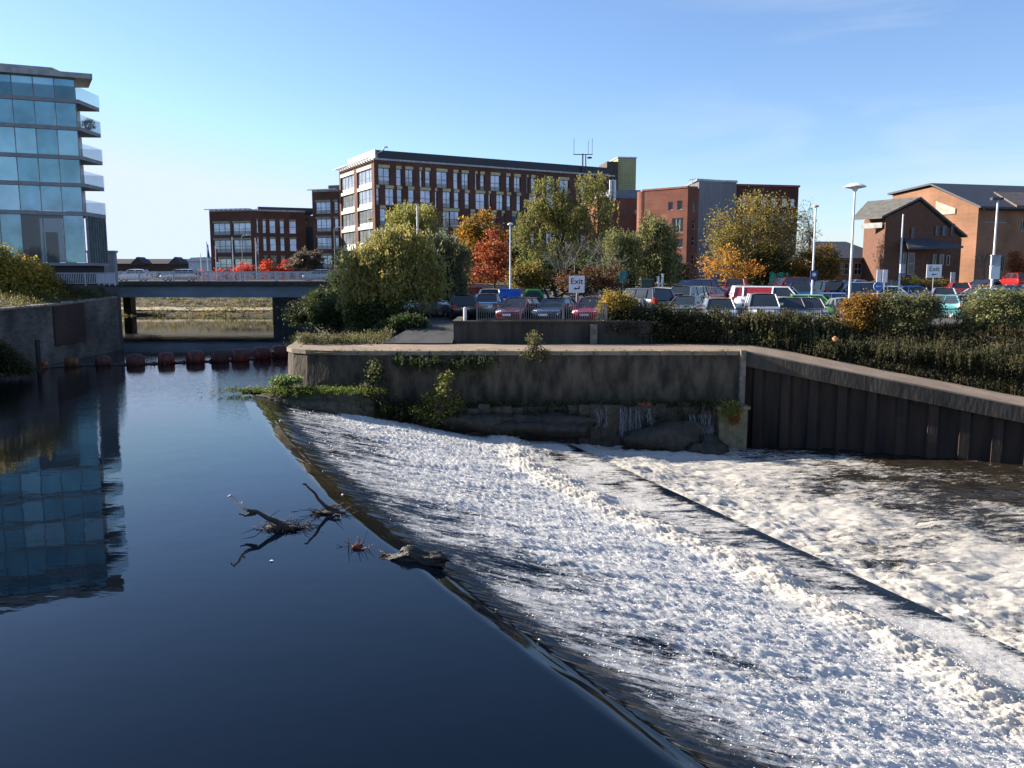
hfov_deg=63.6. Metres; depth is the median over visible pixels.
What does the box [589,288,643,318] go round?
shrub
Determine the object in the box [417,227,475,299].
willow tree
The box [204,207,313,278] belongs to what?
office block
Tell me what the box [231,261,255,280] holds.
red sapling
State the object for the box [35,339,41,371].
mooring post
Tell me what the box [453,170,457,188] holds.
window
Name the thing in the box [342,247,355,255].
window
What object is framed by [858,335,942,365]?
shrub
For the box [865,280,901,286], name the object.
parked car
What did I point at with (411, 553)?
log
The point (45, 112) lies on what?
window
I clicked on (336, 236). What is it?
window
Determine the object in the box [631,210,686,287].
birch tree
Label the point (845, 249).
brick hall
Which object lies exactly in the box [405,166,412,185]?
window
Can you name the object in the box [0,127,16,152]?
window
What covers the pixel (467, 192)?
window
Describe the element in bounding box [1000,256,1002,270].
window
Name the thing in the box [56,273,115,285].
railing
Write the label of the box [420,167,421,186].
window
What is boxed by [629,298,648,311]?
parked car
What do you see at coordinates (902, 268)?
meter box
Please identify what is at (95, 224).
window
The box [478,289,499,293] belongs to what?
parked car
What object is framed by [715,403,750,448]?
concrete block
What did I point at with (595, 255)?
tree
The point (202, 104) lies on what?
sky
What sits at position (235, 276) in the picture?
red sapling
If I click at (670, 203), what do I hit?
window
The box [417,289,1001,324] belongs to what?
car park
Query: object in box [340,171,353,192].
window
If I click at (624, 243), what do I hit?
birch tree
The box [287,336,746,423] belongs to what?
river wall
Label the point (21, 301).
ground cover
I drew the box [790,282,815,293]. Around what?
parked car
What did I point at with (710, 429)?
waterfall
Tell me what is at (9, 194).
window
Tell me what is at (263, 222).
window
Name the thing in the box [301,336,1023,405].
coping
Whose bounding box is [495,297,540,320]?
parked car
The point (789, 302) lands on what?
parked car
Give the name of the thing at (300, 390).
grass
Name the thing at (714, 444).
rock
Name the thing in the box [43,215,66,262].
window
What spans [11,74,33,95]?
window
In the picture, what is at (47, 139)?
window
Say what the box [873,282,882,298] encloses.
round sign
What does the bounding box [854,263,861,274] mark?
window
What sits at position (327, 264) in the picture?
window
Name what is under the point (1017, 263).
beech tree
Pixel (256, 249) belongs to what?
flagpole
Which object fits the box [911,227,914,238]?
window
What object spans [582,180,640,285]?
office block
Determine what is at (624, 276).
teal sign
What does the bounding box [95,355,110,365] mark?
boom float
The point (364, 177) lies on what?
window
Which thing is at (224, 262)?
window
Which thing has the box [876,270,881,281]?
notice board
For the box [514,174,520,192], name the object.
window
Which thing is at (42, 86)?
window
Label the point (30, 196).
window
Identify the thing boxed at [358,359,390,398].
wall plant
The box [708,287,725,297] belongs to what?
parked car
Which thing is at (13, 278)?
shrub
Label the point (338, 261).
shrub
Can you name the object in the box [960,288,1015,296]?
parked car
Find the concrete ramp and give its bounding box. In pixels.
[383,322,453,344]
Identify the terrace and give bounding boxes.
[117,257,188,278]
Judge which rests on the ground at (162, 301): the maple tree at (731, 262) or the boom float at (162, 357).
the maple tree at (731, 262)
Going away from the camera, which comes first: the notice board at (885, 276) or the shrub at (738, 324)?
the shrub at (738, 324)
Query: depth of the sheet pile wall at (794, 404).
35.93 m
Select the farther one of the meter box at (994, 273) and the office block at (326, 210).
the office block at (326, 210)
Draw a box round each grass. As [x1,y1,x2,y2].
[121,297,272,315]
[198,383,386,396]
[271,348,739,352]
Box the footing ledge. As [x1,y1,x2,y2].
[413,401,730,446]
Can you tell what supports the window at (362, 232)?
in the office block at (374, 181)
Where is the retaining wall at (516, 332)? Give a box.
[452,316,654,343]
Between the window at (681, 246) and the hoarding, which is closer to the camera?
the hoarding
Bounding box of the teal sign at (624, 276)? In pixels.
[619,271,626,291]
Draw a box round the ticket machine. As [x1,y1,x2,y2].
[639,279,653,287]
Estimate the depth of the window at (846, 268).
92.52 m
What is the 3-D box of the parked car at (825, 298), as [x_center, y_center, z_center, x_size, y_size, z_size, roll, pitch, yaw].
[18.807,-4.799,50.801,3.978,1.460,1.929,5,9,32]
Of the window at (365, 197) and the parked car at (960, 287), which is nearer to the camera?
the parked car at (960, 287)
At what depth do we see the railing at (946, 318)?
43.31 m
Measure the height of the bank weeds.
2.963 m
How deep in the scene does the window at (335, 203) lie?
165.38 m
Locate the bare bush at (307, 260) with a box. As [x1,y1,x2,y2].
[281,245,326,280]
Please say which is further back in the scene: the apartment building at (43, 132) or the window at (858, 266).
the window at (858, 266)
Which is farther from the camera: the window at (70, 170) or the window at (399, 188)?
the window at (399, 188)
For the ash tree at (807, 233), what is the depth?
90.45 m
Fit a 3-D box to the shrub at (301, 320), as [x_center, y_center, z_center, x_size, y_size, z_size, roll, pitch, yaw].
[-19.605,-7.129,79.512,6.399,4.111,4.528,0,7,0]
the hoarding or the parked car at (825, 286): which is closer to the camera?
the parked car at (825, 286)
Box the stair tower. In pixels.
[599,157,636,189]
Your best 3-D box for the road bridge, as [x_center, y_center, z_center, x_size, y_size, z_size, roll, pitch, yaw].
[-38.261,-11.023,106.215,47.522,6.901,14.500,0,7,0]
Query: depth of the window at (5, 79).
61.88 m
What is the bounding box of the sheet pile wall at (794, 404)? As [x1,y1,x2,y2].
[745,351,1023,464]
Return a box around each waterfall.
[595,407,606,427]
[618,408,642,437]
[688,414,714,435]
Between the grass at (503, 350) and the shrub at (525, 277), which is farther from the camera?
the shrub at (525, 277)
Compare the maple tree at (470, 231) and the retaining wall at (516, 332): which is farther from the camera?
the maple tree at (470, 231)
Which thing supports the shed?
on the ground at (162, 301)
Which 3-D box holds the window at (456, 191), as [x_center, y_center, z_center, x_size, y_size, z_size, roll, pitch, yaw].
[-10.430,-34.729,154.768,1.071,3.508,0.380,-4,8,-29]
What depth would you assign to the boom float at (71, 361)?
48.18 m
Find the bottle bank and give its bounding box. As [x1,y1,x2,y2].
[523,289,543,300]
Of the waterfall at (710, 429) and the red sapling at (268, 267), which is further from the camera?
the red sapling at (268, 267)
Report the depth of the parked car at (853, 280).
79.12 m
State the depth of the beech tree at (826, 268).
84.51 m
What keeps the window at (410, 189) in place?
in the office block at (374, 181)
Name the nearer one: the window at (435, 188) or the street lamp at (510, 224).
the street lamp at (510, 224)
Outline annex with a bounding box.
[86,251,118,284]
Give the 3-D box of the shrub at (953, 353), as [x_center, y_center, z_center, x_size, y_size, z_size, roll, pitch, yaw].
[21.256,-1.414,39.307,4.256,1.852,3.344,0,7,0]
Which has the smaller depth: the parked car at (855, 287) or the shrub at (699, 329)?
the shrub at (699, 329)
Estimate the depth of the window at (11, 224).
63.19 m
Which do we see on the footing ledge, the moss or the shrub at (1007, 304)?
the moss
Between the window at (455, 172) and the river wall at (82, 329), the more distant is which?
the window at (455, 172)
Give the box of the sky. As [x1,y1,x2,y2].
[0,0,1023,285]
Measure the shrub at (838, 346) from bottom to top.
1.762 m
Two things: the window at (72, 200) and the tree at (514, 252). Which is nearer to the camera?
the window at (72, 200)
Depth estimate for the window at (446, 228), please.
154.24 m
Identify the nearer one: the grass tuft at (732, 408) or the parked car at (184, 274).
the grass tuft at (732, 408)
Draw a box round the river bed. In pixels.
[241,353,1007,394]
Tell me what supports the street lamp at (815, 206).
on the car park
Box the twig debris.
[92,356,169,365]
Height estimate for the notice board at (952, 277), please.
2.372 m
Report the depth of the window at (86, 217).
65.18 m
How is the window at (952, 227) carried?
in the brick building at (949, 228)
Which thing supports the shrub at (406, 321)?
on the ground at (162, 301)
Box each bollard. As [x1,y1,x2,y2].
[463,307,466,320]
[661,274,663,286]
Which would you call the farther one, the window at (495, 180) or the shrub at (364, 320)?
the window at (495, 180)
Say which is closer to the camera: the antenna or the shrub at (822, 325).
the shrub at (822, 325)
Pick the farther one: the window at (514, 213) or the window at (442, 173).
the window at (514, 213)
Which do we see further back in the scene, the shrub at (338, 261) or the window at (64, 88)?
the shrub at (338, 261)
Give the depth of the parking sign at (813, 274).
59.16 m
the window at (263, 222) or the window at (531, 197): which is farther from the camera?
the window at (263, 222)
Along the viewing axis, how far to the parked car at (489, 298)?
51.26 m
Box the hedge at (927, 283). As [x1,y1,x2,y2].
[891,275,949,290]
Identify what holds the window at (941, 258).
in the brick building at (949, 228)
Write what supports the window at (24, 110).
in the apartment building at (43, 132)
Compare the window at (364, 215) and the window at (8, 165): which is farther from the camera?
the window at (364, 215)
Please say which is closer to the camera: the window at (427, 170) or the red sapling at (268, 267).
the red sapling at (268, 267)
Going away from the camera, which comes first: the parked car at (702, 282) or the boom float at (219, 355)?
the boom float at (219, 355)
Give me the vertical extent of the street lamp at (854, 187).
8.142 m
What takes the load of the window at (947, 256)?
in the brick building at (949, 228)
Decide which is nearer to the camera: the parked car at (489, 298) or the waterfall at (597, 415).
the waterfall at (597, 415)
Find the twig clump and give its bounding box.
[338,530,374,549]
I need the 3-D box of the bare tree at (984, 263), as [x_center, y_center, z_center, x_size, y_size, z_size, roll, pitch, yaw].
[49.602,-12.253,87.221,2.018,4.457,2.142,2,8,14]
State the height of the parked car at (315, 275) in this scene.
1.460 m
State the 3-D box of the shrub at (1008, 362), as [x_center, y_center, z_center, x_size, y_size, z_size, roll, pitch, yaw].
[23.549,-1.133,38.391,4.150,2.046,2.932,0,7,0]
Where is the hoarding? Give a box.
[769,272,787,284]
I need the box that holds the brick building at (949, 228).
[852,183,1023,289]
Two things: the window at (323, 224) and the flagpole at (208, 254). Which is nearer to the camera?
the flagpole at (208, 254)
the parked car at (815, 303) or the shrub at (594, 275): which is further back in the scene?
the shrub at (594, 275)
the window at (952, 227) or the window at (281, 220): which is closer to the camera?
the window at (952, 227)
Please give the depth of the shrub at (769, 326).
41.59 m
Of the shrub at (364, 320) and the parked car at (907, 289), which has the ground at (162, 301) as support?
the shrub at (364, 320)
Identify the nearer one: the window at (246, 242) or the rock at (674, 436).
the rock at (674, 436)
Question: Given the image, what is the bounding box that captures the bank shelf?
[258,388,378,417]
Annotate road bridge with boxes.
[105,271,334,319]
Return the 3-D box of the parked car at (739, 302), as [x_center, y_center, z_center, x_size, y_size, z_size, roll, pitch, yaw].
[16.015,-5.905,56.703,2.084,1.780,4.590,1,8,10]
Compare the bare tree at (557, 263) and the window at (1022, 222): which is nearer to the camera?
the bare tree at (557, 263)
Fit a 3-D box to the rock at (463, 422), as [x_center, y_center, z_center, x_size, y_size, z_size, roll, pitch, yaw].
[-1.559,1.766,36.909,4.370,1.075,1.410,0,7,0]
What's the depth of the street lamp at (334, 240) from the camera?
110.36 m
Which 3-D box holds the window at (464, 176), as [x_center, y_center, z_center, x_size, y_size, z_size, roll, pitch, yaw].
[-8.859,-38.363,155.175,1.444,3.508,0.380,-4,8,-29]
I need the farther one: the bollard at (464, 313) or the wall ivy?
the bollard at (464, 313)
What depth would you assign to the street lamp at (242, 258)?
116.62 m
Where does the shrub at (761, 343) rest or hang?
on the ground at (162, 301)
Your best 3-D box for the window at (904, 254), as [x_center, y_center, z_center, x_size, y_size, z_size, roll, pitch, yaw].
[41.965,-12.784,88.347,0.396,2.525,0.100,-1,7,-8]
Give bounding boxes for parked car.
[119,269,151,280]
[159,269,200,280]
[302,269,334,280]
[385,295,446,316]
[445,294,478,318]
[475,293,505,313]
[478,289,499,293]
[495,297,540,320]
[531,297,576,320]
[572,297,609,320]
[624,288,674,312]
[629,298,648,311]
[667,295,704,314]
[671,286,709,297]
[677,279,719,287]
[702,297,738,317]
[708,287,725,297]
[723,278,747,297]
[729,285,752,308]
[732,286,798,310]
[744,293,782,316]
[767,277,810,285]
[778,297,808,319]
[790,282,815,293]
[790,294,829,304]
[792,297,828,317]
[808,281,843,293]
[815,292,847,297]
[826,297,853,320]
[834,282,883,294]
[843,279,865,282]
[857,293,894,299]
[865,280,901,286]
[881,286,918,298]
[900,286,930,295]
[928,287,957,297]
[934,294,981,318]
[944,282,971,293]
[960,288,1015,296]
[970,279,998,287]
[988,285,1023,291]
[999,273,1023,284]
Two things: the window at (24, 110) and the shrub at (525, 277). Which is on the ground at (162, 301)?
the shrub at (525, 277)
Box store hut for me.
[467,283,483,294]
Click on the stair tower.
(624, 170)
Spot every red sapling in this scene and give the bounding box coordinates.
[210,268,228,280]
[222,268,240,280]
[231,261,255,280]
[254,256,273,278]
[274,258,292,280]
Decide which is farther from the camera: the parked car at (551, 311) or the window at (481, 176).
the window at (481, 176)
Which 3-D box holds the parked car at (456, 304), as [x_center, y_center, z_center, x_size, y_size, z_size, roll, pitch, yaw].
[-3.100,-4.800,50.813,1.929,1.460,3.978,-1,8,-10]
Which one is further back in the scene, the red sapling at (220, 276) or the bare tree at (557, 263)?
the red sapling at (220, 276)
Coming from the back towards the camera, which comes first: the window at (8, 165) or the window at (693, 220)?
the window at (693, 220)
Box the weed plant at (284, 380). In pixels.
[268,374,303,387]
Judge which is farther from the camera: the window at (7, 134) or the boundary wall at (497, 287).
the boundary wall at (497, 287)
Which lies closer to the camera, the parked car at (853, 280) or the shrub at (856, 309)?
the shrub at (856, 309)
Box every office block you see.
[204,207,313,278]
[307,185,340,273]
[332,146,614,279]
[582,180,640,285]
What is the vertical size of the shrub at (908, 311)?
2.656 m
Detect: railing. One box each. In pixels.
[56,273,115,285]
[476,303,607,320]
[635,309,821,318]
[933,309,961,326]
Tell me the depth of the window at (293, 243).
170.86 m
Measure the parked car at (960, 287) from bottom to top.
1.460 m
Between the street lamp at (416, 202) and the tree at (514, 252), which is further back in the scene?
the tree at (514, 252)
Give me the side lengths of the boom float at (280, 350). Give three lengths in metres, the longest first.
1.054 x 0.998 x 0.998 m
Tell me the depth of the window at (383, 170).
147.54 m
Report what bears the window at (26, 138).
in the apartment building at (43, 132)
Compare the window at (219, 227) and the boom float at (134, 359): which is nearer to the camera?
the boom float at (134, 359)
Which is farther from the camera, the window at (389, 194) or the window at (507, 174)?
the window at (507, 174)
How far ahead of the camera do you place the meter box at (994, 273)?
51.18 m
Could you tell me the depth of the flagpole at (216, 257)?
118.67 m
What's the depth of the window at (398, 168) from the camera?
148.92 m
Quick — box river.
[0,316,631,767]
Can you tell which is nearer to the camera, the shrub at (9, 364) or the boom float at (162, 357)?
the shrub at (9, 364)
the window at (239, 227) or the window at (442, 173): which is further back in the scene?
the window at (239, 227)
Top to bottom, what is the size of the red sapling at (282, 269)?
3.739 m
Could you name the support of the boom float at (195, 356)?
on the river
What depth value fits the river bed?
63.30 m
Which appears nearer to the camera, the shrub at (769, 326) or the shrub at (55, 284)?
the shrub at (769, 326)
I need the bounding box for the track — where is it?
[121,307,271,310]
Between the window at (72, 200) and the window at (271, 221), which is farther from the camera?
the window at (271, 221)
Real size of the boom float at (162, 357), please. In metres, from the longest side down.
0.945 x 0.894 x 0.894 m
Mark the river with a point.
(158, 608)
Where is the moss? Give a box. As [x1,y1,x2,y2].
[489,394,724,410]
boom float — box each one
[64,357,78,366]
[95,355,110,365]
[126,353,144,365]
[157,352,174,363]
[186,350,204,362]
[211,349,228,361]
[231,348,248,360]
[252,347,270,358]
[271,345,287,356]
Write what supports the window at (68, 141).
in the apartment building at (43, 132)
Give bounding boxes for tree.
[334,220,455,331]
[381,200,447,245]
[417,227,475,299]
[449,206,512,287]
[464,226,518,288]
[496,242,535,279]
[511,170,619,296]
[540,233,629,302]
[575,236,613,267]
[599,225,646,292]
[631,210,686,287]
[695,188,809,285]
[695,243,768,282]
[783,241,848,280]
[791,197,821,261]
[974,250,989,278]
[1004,247,1023,272]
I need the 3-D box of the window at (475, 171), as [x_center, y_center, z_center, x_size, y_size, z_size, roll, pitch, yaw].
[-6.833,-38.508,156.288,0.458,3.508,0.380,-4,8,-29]
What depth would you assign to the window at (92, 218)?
65.99 m
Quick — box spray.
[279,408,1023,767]
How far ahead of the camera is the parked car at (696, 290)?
55.27 m
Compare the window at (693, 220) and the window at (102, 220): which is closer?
the window at (102, 220)
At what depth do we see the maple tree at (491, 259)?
64.97 m
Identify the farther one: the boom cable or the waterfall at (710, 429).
the boom cable
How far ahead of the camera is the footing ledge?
37.06 m
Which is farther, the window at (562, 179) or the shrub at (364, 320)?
the window at (562, 179)
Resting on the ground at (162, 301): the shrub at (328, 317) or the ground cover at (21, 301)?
the shrub at (328, 317)
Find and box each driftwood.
[228,494,323,533]
[293,483,361,516]
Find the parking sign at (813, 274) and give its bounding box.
[810,270,817,279]
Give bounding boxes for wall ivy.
[391,349,499,373]
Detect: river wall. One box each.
[0,287,123,375]
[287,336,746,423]
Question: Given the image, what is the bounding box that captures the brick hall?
[791,241,863,280]
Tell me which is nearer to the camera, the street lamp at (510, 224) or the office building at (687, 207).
the street lamp at (510, 224)
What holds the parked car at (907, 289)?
on the car park
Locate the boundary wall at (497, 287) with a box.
[482,285,526,291]
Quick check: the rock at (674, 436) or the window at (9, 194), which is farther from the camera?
the window at (9, 194)
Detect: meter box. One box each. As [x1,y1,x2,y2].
[899,264,905,272]
[989,266,1000,278]
[990,255,1000,265]
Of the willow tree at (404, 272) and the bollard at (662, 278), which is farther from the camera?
the bollard at (662, 278)
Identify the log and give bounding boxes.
[379,545,450,566]
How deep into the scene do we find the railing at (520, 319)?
42.32 m
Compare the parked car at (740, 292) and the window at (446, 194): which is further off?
the window at (446, 194)
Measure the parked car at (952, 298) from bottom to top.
1.460 m
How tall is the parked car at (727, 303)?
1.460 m
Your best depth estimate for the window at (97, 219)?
66.79 m
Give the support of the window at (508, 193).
in the office block at (374, 181)
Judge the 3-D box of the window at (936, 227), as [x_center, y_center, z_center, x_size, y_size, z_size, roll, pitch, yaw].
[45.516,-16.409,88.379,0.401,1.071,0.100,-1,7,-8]
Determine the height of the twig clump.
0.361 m
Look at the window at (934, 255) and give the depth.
88.75 m
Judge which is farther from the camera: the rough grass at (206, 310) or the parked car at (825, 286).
the rough grass at (206, 310)
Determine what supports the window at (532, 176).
in the office block at (374, 181)
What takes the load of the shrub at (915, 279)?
on the ground at (162, 301)
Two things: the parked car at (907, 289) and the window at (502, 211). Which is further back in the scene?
the window at (502, 211)
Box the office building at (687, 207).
[636,179,799,285]
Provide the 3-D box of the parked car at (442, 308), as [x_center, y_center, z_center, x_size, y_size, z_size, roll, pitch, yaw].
[-6.058,-4.937,51.791,4.590,1.420,1.993,-4,9,-30]
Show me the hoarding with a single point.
(772, 278)
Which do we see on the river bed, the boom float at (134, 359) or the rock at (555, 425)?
the rock at (555, 425)
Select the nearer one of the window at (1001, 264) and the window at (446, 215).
the window at (1001, 264)
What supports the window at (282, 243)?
in the office block at (279, 234)
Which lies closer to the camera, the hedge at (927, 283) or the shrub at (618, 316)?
the shrub at (618, 316)
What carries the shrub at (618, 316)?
on the ground at (162, 301)
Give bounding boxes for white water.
[242,395,1023,767]
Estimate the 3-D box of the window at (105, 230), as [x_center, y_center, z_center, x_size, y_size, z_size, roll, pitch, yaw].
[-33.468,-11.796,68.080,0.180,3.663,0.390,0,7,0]
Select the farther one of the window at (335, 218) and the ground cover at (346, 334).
the window at (335, 218)
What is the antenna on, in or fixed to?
on the office block at (374, 181)
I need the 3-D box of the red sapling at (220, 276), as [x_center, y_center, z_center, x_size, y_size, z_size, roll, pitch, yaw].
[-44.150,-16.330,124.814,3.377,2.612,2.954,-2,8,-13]
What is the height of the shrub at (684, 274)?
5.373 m
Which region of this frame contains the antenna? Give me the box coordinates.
[573,138,592,182]
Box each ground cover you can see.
[0,284,120,312]
[293,305,427,344]
[637,319,1023,396]
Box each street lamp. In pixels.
[241,235,244,280]
[334,227,343,265]
[412,201,420,230]
[507,223,512,288]
[811,205,818,293]
[844,183,866,296]
[898,214,903,299]
[990,197,1003,294]
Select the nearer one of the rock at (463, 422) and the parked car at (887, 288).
the rock at (463, 422)
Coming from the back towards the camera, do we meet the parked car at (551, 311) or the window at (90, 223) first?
the window at (90, 223)
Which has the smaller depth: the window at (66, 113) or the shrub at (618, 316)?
the shrub at (618, 316)
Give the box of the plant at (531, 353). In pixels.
[516,329,554,363]
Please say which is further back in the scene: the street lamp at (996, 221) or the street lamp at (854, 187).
the street lamp at (996, 221)
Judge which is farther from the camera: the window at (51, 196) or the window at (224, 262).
the window at (224, 262)
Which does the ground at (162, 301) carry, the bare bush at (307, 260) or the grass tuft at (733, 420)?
the bare bush at (307, 260)
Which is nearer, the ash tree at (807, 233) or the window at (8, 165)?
the window at (8, 165)
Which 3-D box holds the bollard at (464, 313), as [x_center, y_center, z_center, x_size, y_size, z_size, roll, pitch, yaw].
[-2.443,-3.337,42.928,0.180,1.360,0.171,0,7,0]
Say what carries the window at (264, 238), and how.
in the office block at (279, 234)
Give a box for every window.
[0,73,11,94]
[0,99,13,122]
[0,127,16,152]
[0,156,18,180]
[0,184,20,209]
[0,214,23,260]
[0,221,2,250]
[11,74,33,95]
[13,99,35,123]
[15,127,37,153]
[17,157,39,181]
[19,185,41,210]
[21,214,45,262]
[33,76,54,97]
[34,101,56,124]
[36,129,58,154]
[38,158,60,181]
[40,186,62,210]
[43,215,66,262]
[54,78,75,98]
[55,102,77,126]
[57,130,79,155]
[59,159,81,182]
[61,187,82,211]
[63,215,86,262]
[85,216,91,262]
[89,216,93,262]
[91,216,96,262]
[94,217,98,262]
[96,217,100,262]
[99,218,103,262]
[101,218,105,262]
[103,218,108,262]
[212,221,229,234]
[213,238,230,252]
[214,257,231,270]
[232,221,250,234]
[233,238,251,252]
[234,257,251,270]
[262,219,265,232]
[263,237,266,250]
[269,219,275,232]
[270,237,275,250]
[271,256,276,267]
[280,219,283,233]
[280,237,284,250]
[289,220,295,233]
[290,237,296,250]
[315,200,330,213]
[316,217,330,231]
[316,235,331,248]
[321,253,331,267]
[333,199,337,213]
[334,216,337,230]
[335,235,338,248]
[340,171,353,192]
[341,190,354,210]
[341,209,354,229]
[342,228,355,247]
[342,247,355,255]
[357,165,371,187]
[357,185,371,207]
[357,205,372,226]
[358,225,372,245]
[376,185,378,204]
[378,164,389,184]
[380,205,385,224]
[385,185,393,205]
[396,166,400,185]
[397,186,401,205]
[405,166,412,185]
[408,186,413,205]
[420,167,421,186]
[420,187,430,206]
[425,168,430,186]
[435,188,436,206]
[437,168,446,187]
[437,227,447,239]
[443,188,450,207]
[443,208,449,226]
[450,208,459,227]
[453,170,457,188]
[454,189,458,207]
[462,170,468,189]
[465,190,469,208]
[475,171,476,189]
[476,190,484,209]
[478,210,486,227]
[480,171,484,189]
[491,172,499,190]
[491,210,496,227]
[496,191,502,209]
[502,211,504,228]
[506,173,509,191]
[506,229,509,244]
[507,192,510,210]
[512,211,516,228]
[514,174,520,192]
[517,193,520,210]
[529,193,535,205]
[531,175,535,192]
[547,176,552,193]
[560,177,568,194]
[669,202,672,209]
[672,218,682,232]
[678,201,681,209]
[678,239,682,247]
[691,254,693,264]
[692,219,694,228]
[840,263,848,274]
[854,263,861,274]
[861,222,882,228]
[901,253,906,275]
[907,253,914,274]
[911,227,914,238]
[932,254,936,264]
[935,226,938,235]
[939,254,943,264]
[942,226,946,235]
[946,255,949,265]
[950,226,953,235]
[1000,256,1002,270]
[1021,220,1023,230]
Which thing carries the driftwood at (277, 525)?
in the river
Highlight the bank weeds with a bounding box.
[355,395,716,447]
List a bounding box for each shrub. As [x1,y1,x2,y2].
[0,240,58,298]
[0,337,44,377]
[17,255,72,297]
[52,275,106,298]
[81,118,95,129]
[276,293,322,330]
[297,266,344,328]
[303,292,351,334]
[326,247,352,291]
[339,296,421,333]
[372,310,431,334]
[405,369,468,428]
[504,247,640,297]
[505,255,553,291]
[550,260,630,297]
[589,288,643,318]
[594,304,651,336]
[629,299,690,342]
[636,261,695,285]
[670,304,732,343]
[705,307,775,345]
[733,249,794,285]
[734,330,804,349]
[745,305,811,345]
[786,310,849,346]
[795,328,881,360]
[835,288,886,334]
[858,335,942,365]
[867,288,950,336]
[909,274,922,285]
[914,335,1001,372]
[950,282,1023,334]
[975,338,1023,376]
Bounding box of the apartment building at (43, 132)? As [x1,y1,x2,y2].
[0,63,108,285]
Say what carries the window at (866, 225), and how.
in the brick building at (949, 228)
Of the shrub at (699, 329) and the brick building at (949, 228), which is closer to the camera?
the shrub at (699, 329)
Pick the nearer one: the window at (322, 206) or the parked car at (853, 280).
the parked car at (853, 280)
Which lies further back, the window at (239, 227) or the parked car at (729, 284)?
the window at (239, 227)
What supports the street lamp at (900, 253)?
on the car park
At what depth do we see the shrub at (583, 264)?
66.99 m
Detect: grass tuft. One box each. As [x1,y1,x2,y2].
[717,398,742,421]
[728,411,739,427]
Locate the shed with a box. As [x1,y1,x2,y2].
[187,257,211,277]
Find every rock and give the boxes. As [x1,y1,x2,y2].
[429,412,515,434]
[488,412,603,439]
[619,421,714,451]
[686,434,729,454]
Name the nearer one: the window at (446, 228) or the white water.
the white water
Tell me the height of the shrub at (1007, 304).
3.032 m
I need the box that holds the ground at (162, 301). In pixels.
[0,280,1023,396]
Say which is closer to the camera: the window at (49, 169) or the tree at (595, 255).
the window at (49, 169)
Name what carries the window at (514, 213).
in the office block at (374, 181)
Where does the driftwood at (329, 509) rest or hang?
in the river
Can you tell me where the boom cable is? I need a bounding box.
[34,355,273,368]
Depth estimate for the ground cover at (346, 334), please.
42.30 m
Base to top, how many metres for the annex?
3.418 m
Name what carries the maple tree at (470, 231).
on the ground at (162, 301)
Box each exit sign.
[569,276,584,301]
[926,265,941,289]
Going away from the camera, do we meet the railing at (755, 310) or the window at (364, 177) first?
the railing at (755, 310)
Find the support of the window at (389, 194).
in the office block at (374, 181)
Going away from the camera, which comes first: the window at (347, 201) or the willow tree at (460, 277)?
the willow tree at (460, 277)
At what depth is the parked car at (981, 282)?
80.90 m
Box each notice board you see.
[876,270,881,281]
[882,270,887,291]
[950,272,955,281]
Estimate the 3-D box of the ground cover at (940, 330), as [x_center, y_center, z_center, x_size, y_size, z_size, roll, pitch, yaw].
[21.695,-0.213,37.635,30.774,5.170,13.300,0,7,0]
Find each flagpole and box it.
[206,241,209,270]
[215,246,218,278]
[232,237,235,270]
[255,238,258,278]
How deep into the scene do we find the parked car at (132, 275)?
102.37 m
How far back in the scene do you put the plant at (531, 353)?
37.35 m
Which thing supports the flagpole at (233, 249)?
on the ground at (162, 301)
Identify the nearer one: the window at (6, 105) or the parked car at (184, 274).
the window at (6, 105)
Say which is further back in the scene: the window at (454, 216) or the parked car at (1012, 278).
the window at (454, 216)
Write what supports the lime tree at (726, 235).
on the ground at (162, 301)
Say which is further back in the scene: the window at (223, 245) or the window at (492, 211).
the window at (223, 245)
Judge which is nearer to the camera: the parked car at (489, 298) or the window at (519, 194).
the parked car at (489, 298)
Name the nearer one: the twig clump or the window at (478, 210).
the twig clump
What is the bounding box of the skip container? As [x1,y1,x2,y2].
[500,289,520,300]

